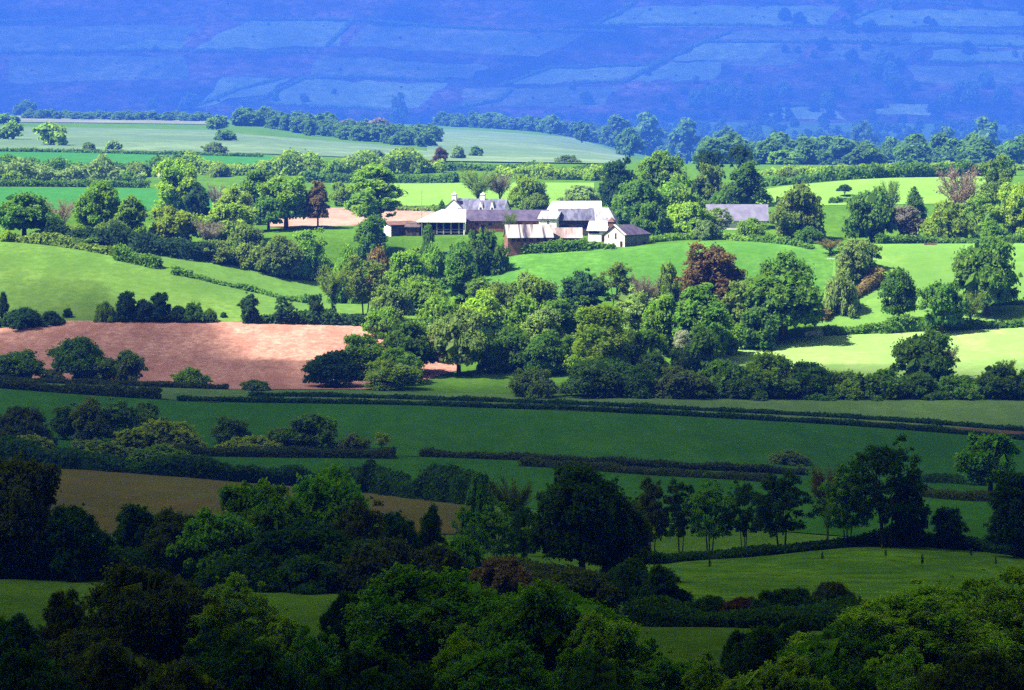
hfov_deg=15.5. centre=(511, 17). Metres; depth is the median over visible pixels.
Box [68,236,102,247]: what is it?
bush
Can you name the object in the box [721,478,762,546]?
slender tree
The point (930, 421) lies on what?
hedge
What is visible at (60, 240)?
hedge
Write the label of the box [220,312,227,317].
bush
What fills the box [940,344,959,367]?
sparse tree
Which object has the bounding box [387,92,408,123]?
broadleaf tree
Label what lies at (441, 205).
bush
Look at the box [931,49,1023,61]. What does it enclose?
hill field
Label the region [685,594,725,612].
bush
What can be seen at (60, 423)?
broadleaf tree
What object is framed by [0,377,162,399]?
hedge
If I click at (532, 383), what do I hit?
bush
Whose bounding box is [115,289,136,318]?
broadleaf tree
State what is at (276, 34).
hill field
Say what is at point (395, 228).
shed
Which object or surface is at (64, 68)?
hill field
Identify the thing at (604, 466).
hedge
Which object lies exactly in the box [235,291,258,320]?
broadleaf tree
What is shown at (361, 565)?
bush
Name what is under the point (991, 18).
hill field
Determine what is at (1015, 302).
hedge
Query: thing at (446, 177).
hedge
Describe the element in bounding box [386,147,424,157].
bush
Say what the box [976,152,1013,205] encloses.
slender tree
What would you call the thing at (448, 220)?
cart shed
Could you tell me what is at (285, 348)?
ploughed field
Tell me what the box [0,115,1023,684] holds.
ground
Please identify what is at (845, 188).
broadleaf tree
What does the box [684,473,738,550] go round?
slender tree
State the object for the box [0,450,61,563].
broadleaf tree
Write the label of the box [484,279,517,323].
broadleaf tree
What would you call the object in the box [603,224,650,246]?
stone barn
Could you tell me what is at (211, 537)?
broadleaf tree
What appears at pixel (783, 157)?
broadleaf tree
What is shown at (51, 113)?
woodland
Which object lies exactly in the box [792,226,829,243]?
bush
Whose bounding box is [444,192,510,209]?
farmhouse
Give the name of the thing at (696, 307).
broadleaf tree
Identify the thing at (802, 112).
hill field
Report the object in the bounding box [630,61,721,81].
hill field
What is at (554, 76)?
hill field
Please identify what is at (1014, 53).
broadleaf tree
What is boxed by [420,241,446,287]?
tree
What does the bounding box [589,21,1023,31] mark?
hedge
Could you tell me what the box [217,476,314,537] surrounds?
broadleaf tree
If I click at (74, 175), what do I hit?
bush
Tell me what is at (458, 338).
broadleaf tree
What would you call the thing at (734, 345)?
broadleaf tree
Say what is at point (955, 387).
bush
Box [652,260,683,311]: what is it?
slender tree
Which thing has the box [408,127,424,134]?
broadleaf tree
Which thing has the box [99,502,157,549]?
broadleaf tree
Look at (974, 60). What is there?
hedge
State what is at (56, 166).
bush
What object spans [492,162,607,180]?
hedge
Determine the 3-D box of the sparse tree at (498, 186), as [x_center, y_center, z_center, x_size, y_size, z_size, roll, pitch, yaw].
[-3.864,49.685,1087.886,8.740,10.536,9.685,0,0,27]
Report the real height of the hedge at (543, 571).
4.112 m
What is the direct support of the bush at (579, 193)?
on the ground
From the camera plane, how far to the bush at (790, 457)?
655.81 m
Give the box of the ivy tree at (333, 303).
[331,277,336,313]
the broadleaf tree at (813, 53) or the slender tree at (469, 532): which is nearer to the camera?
the slender tree at (469, 532)
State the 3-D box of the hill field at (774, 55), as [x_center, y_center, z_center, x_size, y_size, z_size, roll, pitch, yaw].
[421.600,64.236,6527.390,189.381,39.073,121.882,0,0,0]
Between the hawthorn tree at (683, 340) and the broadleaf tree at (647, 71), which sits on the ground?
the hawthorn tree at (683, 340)
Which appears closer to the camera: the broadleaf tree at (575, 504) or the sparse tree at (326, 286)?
the broadleaf tree at (575, 504)
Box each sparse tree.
[193,220,229,240]
[314,262,346,314]
[455,165,501,198]
[484,172,513,198]
[484,467,536,556]
[502,212,518,224]
[627,272,661,303]
[808,459,844,538]
[815,239,842,254]
[877,180,902,207]
[936,162,981,212]
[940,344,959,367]
[959,289,986,322]
[994,358,1017,368]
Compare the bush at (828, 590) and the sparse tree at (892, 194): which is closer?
the bush at (828, 590)
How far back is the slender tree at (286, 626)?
213.54 m
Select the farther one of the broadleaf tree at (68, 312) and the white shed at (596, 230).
the white shed at (596, 230)
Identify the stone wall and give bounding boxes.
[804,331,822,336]
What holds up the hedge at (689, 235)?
on the ground
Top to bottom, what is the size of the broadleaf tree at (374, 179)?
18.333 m
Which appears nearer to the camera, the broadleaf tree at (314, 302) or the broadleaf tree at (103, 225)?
the broadleaf tree at (314, 302)
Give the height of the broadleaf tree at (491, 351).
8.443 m
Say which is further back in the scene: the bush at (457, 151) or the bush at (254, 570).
the bush at (457, 151)
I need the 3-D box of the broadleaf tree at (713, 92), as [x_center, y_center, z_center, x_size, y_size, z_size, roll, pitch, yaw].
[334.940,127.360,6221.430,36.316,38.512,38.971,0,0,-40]
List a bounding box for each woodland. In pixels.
[21,108,213,120]
[230,106,444,146]
[335,0,1023,124]
[432,110,604,144]
[584,116,1023,164]
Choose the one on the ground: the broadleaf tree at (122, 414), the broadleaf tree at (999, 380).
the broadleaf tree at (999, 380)
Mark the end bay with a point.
(548, 217)
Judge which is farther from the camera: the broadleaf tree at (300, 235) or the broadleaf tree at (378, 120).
the broadleaf tree at (378, 120)
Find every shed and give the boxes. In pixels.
[384,221,405,235]
[416,209,465,234]
[503,224,553,256]
[552,227,582,241]
[587,217,615,241]
[589,207,618,224]
[706,204,768,229]
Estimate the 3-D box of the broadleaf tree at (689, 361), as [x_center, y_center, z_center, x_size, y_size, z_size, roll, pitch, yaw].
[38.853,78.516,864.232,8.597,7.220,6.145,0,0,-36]
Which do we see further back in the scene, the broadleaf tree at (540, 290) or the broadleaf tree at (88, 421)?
the broadleaf tree at (540, 290)
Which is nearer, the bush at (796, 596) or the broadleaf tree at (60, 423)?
the bush at (796, 596)
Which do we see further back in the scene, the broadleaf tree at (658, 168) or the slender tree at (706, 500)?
the broadleaf tree at (658, 168)
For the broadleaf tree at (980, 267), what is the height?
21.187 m
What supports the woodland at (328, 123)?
on the ground
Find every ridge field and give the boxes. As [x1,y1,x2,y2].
[0,126,426,158]
[18,116,205,123]
[427,129,624,162]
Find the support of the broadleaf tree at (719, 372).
on the ground
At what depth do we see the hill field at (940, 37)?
6613.14 m
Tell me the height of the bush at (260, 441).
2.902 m
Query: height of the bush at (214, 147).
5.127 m
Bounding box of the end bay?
[537,211,561,227]
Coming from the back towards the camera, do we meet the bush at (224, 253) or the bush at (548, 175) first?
the bush at (548, 175)
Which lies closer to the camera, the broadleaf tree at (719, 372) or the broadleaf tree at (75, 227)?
the broadleaf tree at (719, 372)
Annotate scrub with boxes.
[0,0,1020,123]
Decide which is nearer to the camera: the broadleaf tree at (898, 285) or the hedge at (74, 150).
the broadleaf tree at (898, 285)
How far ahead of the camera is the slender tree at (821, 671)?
193.61 m
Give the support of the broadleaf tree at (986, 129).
on the ground
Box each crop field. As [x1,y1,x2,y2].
[0,152,272,164]
[0,187,307,209]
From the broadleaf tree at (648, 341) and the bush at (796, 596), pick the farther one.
the broadleaf tree at (648, 341)
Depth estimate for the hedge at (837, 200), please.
1087.55 m
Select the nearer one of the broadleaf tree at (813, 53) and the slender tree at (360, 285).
the slender tree at (360, 285)
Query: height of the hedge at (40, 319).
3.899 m
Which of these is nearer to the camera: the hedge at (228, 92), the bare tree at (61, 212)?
the bare tree at (61, 212)
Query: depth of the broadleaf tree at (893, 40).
6579.07 m
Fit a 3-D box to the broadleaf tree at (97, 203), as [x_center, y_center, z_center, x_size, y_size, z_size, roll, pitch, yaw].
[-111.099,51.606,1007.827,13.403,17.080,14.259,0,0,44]
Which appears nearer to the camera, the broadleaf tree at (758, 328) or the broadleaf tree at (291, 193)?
the broadleaf tree at (758, 328)
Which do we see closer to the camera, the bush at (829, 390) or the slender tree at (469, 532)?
the slender tree at (469, 532)
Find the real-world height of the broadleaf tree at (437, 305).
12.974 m
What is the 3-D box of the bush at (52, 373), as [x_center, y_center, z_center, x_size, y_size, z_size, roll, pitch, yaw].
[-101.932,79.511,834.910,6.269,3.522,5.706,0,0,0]
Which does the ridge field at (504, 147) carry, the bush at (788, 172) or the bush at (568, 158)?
the bush at (568, 158)
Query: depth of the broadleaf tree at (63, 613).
227.33 m
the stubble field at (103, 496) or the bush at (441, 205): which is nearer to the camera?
the stubble field at (103, 496)
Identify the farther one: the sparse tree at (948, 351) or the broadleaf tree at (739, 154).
the broadleaf tree at (739, 154)
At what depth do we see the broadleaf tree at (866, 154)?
1520.68 m
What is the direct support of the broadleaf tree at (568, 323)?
on the ground
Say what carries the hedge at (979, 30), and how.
on the hill
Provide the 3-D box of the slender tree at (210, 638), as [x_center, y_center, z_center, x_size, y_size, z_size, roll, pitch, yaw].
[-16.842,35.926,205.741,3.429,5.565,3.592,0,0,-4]
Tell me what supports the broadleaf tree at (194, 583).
on the ground
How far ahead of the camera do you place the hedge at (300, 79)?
6403.91 m
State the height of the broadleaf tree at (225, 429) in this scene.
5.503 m
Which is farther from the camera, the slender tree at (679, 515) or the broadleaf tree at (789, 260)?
the broadleaf tree at (789, 260)
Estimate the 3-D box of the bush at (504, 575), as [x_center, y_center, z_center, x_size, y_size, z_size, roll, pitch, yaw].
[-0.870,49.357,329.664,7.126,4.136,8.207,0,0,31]
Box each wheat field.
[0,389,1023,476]
[197,456,1002,538]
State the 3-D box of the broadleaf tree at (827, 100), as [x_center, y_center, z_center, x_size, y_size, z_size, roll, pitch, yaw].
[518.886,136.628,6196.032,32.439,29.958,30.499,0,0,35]
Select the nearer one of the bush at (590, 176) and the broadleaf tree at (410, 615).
the broadleaf tree at (410, 615)
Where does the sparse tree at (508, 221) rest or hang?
on the ground
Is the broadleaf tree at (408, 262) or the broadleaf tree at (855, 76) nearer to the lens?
the broadleaf tree at (408, 262)
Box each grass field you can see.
[0,242,418,322]
[379,183,593,205]
[444,241,838,299]
[691,327,1023,378]
[756,176,993,205]
[813,243,1023,330]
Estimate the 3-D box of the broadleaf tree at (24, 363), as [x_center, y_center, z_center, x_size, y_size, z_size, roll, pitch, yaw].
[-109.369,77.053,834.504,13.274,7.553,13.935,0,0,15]
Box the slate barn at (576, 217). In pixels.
[557,208,594,235]
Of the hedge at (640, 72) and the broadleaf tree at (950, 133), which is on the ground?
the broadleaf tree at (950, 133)
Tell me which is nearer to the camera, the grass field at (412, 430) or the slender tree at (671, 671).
the slender tree at (671, 671)
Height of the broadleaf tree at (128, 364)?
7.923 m
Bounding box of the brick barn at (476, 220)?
[466,210,549,231]
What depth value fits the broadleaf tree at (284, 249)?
981.39 m
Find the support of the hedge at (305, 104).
on the hill
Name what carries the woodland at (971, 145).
on the ground
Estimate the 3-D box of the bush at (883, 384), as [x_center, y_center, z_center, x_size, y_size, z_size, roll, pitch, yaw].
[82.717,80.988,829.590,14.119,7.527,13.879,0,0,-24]
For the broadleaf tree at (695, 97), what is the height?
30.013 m
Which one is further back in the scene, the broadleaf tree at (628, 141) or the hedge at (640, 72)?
the hedge at (640, 72)
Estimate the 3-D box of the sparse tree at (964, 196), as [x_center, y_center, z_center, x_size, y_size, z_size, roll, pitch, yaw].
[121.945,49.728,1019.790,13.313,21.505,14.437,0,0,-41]
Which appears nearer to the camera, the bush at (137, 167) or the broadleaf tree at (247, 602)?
the broadleaf tree at (247, 602)
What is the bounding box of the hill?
[0,0,1023,124]
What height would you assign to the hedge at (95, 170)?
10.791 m
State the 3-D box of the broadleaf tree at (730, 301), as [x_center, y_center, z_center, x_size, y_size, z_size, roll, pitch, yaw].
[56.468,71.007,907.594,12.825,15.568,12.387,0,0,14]
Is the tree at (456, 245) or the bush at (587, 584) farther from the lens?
the tree at (456, 245)
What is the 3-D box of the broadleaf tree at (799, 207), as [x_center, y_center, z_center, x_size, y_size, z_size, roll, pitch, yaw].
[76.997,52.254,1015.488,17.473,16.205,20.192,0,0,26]
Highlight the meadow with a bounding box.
[636,546,1023,612]
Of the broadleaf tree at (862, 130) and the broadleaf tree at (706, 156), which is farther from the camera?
the broadleaf tree at (862, 130)
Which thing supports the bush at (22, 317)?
on the ground
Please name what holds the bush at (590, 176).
on the ground
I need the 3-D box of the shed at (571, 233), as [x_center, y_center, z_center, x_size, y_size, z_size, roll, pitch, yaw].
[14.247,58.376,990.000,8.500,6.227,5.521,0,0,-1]
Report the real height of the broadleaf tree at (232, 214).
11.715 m
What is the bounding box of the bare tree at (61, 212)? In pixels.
[45,199,76,222]
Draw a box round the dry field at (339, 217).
[270,208,434,226]
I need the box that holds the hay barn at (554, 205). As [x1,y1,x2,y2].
[547,201,601,210]
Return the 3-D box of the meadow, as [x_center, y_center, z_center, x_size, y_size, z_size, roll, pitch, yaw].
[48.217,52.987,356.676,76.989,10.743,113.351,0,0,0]
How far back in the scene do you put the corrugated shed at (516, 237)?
983.69 m
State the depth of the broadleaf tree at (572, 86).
6341.81 m
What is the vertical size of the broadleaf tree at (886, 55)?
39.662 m
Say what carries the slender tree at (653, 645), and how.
on the ground
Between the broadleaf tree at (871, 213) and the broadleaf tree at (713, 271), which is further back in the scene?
the broadleaf tree at (871, 213)
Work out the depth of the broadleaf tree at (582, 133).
2349.72 m
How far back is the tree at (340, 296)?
952.87 m
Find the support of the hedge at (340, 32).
on the hill
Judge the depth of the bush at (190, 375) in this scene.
833.16 m
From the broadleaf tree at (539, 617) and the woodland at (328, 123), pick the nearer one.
the broadleaf tree at (539, 617)
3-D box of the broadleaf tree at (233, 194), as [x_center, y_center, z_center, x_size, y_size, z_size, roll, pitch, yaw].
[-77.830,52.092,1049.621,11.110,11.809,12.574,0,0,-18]
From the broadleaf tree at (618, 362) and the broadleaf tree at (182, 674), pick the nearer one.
the broadleaf tree at (182, 674)
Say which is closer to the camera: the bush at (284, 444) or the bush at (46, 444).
the bush at (46, 444)
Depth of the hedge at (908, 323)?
914.36 m
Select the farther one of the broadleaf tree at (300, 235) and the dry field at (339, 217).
the dry field at (339, 217)
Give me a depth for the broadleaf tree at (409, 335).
859.28 m
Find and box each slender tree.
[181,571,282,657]
[183,623,222,671]
[255,607,323,666]
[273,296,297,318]
[332,489,385,543]
[339,253,390,314]
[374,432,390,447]
[430,622,482,678]
[450,505,490,547]
[461,470,496,527]
[471,496,517,557]
[501,499,539,559]
[551,638,597,686]
[596,261,635,303]
[628,476,678,549]
[630,650,701,689]
[632,631,663,688]
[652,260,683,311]
[663,478,697,551]
[680,649,726,689]
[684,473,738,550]
[711,207,734,232]
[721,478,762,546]
[742,469,824,544]
[799,645,829,682]
[817,455,874,546]
[832,433,932,547]
[863,645,935,689]
[919,565,1023,669]
[935,574,984,645]
[960,192,998,233]
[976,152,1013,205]
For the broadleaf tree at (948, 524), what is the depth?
404.20 m
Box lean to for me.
[404,221,420,235]
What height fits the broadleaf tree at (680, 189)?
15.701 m
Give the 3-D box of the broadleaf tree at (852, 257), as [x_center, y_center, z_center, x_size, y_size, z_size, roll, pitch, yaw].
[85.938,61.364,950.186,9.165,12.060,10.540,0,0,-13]
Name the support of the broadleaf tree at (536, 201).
on the ground
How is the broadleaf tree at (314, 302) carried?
on the ground
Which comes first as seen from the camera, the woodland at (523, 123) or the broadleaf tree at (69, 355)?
the broadleaf tree at (69, 355)
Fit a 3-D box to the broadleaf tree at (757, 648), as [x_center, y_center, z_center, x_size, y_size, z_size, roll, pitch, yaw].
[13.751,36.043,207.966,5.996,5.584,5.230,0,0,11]
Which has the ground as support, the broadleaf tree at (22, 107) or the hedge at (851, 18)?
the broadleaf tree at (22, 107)
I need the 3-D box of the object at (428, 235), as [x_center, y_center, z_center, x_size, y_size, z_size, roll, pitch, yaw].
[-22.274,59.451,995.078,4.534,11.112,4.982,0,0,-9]
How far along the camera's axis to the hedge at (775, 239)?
985.73 m
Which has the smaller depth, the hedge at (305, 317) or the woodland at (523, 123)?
the hedge at (305, 317)
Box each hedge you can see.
[0,47,308,53]
[0,147,262,156]
[0,152,146,181]
[0,152,186,176]
[0,178,150,187]
[0,317,65,326]
[0,375,228,389]
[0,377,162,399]
[0,434,317,485]
[0,532,380,581]
[9,232,114,255]
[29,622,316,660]
[44,216,324,280]
[101,310,213,322]
[111,242,163,268]
[170,265,309,302]
[176,395,1023,439]
[176,442,396,458]
[183,147,446,175]
[195,77,282,106]
[232,16,616,32]
[238,74,445,106]
[240,308,367,325]
[248,391,1023,430]
[259,101,391,111]
[303,169,460,182]
[325,17,354,46]
[344,461,496,504]
[397,204,437,210]
[417,447,808,475]
[446,160,604,170]
[448,87,512,109]
[475,554,598,583]
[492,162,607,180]
[496,61,652,86]
[518,456,776,481]
[519,238,588,254]
[572,29,732,83]
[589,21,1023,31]
[589,240,615,249]
[593,1,635,22]
[619,594,869,630]
[639,523,1023,564]
[649,231,756,242]
[704,38,1023,47]
[746,233,815,248]
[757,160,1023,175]
[762,157,1016,186]
[820,266,886,321]
[822,313,1023,335]
[827,25,1023,34]
[828,196,850,202]
[832,4,886,27]
[874,232,1023,243]
[917,485,1014,501]
[918,473,986,485]
[928,58,1023,63]
[982,297,1023,306]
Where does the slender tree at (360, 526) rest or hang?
on the ground
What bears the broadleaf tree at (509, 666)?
on the ground
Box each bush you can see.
[0,229,16,241]
[0,403,58,446]
[1,171,24,180]
[2,306,44,328]
[4,433,55,449]
[38,368,65,379]
[40,311,64,325]
[50,159,67,171]
[66,170,81,180]
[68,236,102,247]
[71,437,134,459]
[82,141,97,150]
[93,301,115,322]
[104,139,122,149]
[107,417,207,452]
[121,170,137,182]
[126,161,147,174]
[129,443,193,462]
[164,304,187,321]
[170,366,213,383]
[182,301,204,322]
[193,552,277,592]
[198,239,234,262]
[200,141,229,152]
[204,308,217,322]
[207,161,231,177]
[214,434,282,448]
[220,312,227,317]
[231,242,262,268]
[238,379,270,390]
[262,553,342,594]
[265,258,300,276]
[266,426,293,446]
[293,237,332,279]
[319,158,348,174]
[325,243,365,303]
[327,533,416,593]
[335,432,371,448]
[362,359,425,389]
[363,149,384,158]
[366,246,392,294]
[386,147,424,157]
[399,540,479,583]
[405,158,424,173]
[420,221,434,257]
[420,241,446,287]
[433,199,444,212]
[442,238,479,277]
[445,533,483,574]
[449,144,465,157]
[468,146,483,155]
[468,556,535,597]
[506,366,559,398]
[540,169,559,179]
[548,569,621,613]
[554,154,582,163]
[556,185,600,200]
[581,170,598,180]
[611,364,660,398]
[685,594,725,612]
[692,218,720,239]
[709,368,774,400]
[717,596,757,612]
[734,217,770,235]
[750,585,823,608]
[766,449,813,466]
[776,166,799,177]
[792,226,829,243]
[799,379,841,400]
[810,580,857,601]
[823,267,861,316]
[833,368,866,400]
[862,368,923,400]
[900,371,951,399]
[917,200,977,238]
[931,373,985,399]
[971,220,1008,238]
[1013,368,1023,399]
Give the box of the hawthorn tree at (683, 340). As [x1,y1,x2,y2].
[672,330,692,367]
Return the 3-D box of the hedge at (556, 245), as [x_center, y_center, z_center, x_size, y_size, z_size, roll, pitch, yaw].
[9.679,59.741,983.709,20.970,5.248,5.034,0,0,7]
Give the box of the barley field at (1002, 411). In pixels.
[37,383,1023,433]
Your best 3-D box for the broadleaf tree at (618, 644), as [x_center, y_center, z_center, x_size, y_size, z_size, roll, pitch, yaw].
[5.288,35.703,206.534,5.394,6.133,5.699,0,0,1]
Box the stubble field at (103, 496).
[49,468,470,533]
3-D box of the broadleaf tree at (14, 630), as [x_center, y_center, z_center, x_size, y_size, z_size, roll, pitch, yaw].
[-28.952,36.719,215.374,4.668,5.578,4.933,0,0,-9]
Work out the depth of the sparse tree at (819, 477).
411.86 m
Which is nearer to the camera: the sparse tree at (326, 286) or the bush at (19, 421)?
the bush at (19, 421)
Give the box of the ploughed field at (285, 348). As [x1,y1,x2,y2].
[0,321,456,388]
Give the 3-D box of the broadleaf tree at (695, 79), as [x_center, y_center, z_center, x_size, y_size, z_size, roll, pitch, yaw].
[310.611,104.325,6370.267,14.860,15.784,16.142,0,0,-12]
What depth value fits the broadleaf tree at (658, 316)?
889.22 m
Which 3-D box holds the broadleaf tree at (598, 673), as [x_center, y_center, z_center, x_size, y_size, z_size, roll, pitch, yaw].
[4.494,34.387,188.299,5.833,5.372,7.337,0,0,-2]
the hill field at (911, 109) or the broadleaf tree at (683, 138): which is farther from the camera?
the hill field at (911, 109)
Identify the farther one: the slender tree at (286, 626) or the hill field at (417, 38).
the hill field at (417, 38)
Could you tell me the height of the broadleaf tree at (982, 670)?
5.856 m
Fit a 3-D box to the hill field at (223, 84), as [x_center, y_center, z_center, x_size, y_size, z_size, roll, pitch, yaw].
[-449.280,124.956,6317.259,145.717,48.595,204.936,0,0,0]
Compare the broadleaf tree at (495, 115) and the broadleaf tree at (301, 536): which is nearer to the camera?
the broadleaf tree at (301, 536)
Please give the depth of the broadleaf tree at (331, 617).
219.03 m
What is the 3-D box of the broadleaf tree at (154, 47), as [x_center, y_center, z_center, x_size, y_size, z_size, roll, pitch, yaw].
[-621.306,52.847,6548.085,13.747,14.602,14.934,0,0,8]
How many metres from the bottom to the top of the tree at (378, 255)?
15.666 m
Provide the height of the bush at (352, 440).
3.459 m
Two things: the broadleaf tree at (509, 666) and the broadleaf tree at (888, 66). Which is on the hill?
the broadleaf tree at (888, 66)
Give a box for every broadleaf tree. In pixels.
[0,113,21,123]
[0,120,23,138]
[0,189,62,235]
[0,348,47,378]
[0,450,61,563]
[0,612,47,661]
[0,643,77,689]
[12,99,37,114]
[29,228,46,236]
[31,121,68,144]
[37,586,87,673]
[41,502,115,580]
[41,558,247,665]
[45,335,104,380]
[48,402,76,439]
[57,635,162,689]
[62,223,82,230]
[62,307,72,316]
[69,395,113,440]
[71,354,116,380]
[72,178,121,227]
[94,218,124,231]
[99,397,140,439]
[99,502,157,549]
[108,349,148,380]
[113,194,149,232]
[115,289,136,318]
[127,401,168,428]
[131,298,155,320]
[132,656,224,689]
[140,506,197,575]
[144,204,203,239]
[145,97,157,107]
[148,291,172,319]
[151,44,158,50]
[151,157,202,212]
[166,506,258,580]
[178,92,198,109]
[182,181,210,215]
[191,626,326,689]
[192,581,220,627]
[195,200,258,240]
[205,114,229,129]
[209,414,252,443]
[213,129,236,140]
[215,183,252,208]
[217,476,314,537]
[224,220,266,249]
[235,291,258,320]
[237,167,273,207]
[238,98,252,109]
[241,515,352,575]
[251,192,284,230]
[253,234,304,276]
[257,173,315,228]
[270,93,279,100]
[272,412,340,448]
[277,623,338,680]
[284,458,383,538]
[292,227,327,249]
[299,92,309,101]
[300,348,364,385]
[304,180,330,228]
[307,294,324,314]
[307,643,442,689]
[316,590,361,660]
[328,181,354,205]
[328,559,513,687]
[341,162,407,217]
[343,332,386,377]
[353,214,389,256]
[353,457,381,491]
[361,307,400,335]
[366,346,424,381]
[368,117,391,125]
[369,283,415,320]
[380,509,424,552]
[381,318,442,364]
[382,246,430,289]
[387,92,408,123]
[398,273,448,311]
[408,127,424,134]
[413,290,461,334]
[426,305,493,375]
[427,334,443,358]
[429,636,561,689]
[430,146,448,162]
[437,245,476,303]
[438,575,632,684]
[456,288,513,340]
[463,274,489,299]
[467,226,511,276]
[476,112,513,128]
[476,337,507,372]
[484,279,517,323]
[486,324,532,370]
[496,292,540,333]
[507,173,549,209]
[515,269,560,307]
[520,306,566,341]
[523,192,548,209]
[523,327,571,371]
[525,461,642,569]
[536,114,562,134]
[541,295,590,334]
[554,650,636,689]
[557,267,608,310]
[557,355,624,396]
[559,610,653,688]
[560,332,583,369]
[562,303,638,366]
[568,83,576,89]
[573,120,589,142]
[579,90,593,104]
[589,495,656,574]
[597,156,637,209]
[599,114,632,149]
[600,350,632,380]
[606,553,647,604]
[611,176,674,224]
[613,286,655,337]
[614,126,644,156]
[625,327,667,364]
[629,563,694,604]
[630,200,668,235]
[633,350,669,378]
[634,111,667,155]
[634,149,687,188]
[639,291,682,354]
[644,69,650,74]
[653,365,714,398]
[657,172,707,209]
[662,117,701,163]
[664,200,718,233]
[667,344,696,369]
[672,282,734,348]
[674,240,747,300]
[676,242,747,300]
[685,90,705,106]
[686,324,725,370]
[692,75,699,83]
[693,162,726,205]
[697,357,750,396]
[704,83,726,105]
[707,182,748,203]
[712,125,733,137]
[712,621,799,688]
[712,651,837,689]
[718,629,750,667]
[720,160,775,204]
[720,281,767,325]
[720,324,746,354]
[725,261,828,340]
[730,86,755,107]
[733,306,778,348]
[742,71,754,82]
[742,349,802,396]
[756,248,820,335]
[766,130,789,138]
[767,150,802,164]
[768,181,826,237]
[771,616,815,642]
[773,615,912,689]
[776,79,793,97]
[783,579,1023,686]
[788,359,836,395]
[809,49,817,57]
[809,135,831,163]
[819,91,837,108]
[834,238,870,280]
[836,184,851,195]
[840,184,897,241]
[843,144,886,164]
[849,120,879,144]
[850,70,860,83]
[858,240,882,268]
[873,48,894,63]
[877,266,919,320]
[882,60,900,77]
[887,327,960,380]
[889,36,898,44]
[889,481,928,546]
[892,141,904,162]
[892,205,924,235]
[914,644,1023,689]
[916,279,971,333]
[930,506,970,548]
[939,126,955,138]
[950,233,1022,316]
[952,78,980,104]
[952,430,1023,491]
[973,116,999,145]
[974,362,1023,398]
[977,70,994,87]
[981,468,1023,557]
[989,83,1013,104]
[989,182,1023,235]
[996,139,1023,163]
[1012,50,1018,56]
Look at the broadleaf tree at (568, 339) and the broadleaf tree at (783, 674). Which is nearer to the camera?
the broadleaf tree at (783, 674)
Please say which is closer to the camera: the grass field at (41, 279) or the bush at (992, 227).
the grass field at (41, 279)
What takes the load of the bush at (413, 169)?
on the ground
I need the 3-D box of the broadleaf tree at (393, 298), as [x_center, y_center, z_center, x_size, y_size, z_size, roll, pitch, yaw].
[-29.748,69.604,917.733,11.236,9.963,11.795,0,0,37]
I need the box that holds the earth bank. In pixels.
[755,416,1023,433]
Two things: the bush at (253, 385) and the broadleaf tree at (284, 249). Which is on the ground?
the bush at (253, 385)
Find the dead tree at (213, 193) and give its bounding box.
[206,184,226,202]
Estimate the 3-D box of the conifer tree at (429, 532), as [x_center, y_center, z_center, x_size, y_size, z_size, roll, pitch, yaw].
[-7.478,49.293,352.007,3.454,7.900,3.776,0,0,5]
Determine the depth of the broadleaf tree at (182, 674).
186.04 m
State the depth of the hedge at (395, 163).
1239.19 m
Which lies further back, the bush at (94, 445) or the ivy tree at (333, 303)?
the ivy tree at (333, 303)
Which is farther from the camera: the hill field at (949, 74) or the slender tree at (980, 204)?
the hill field at (949, 74)
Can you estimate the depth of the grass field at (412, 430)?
709.76 m
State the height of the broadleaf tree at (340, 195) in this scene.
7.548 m
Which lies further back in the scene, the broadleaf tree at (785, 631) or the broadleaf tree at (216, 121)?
the broadleaf tree at (216, 121)
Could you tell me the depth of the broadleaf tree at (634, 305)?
895.66 m
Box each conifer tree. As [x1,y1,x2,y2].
[0,291,9,319]
[416,502,448,547]
[902,186,928,220]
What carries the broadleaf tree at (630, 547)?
on the ground
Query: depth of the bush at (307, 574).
333.51 m
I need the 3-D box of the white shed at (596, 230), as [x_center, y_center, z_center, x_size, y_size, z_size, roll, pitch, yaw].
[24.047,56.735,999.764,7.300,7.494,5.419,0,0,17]
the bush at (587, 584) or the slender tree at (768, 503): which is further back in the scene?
the slender tree at (768, 503)
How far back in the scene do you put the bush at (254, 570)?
333.29 m
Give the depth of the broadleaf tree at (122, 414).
660.08 m
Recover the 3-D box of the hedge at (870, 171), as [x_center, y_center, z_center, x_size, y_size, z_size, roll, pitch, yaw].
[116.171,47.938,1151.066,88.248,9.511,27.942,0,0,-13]
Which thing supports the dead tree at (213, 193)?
on the ground
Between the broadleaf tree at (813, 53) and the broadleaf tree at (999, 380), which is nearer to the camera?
the broadleaf tree at (999, 380)
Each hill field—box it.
[0,24,198,50]
[8,53,187,83]
[113,39,188,48]
[195,21,346,48]
[196,77,290,107]
[272,79,446,107]
[311,55,487,78]
[349,24,582,56]
[462,86,618,107]
[513,66,647,83]
[604,5,840,28]
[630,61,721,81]
[673,43,780,60]
[707,43,806,65]
[721,30,1022,41]
[768,107,846,120]
[820,44,922,60]
[839,8,1023,26]
[876,103,936,116]
[904,65,1023,83]
[910,32,1023,48]
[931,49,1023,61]
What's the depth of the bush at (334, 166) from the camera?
1234.61 m
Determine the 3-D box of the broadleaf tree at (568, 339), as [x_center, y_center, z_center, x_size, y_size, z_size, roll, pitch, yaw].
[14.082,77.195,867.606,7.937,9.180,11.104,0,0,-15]
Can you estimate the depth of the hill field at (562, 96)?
6305.59 m

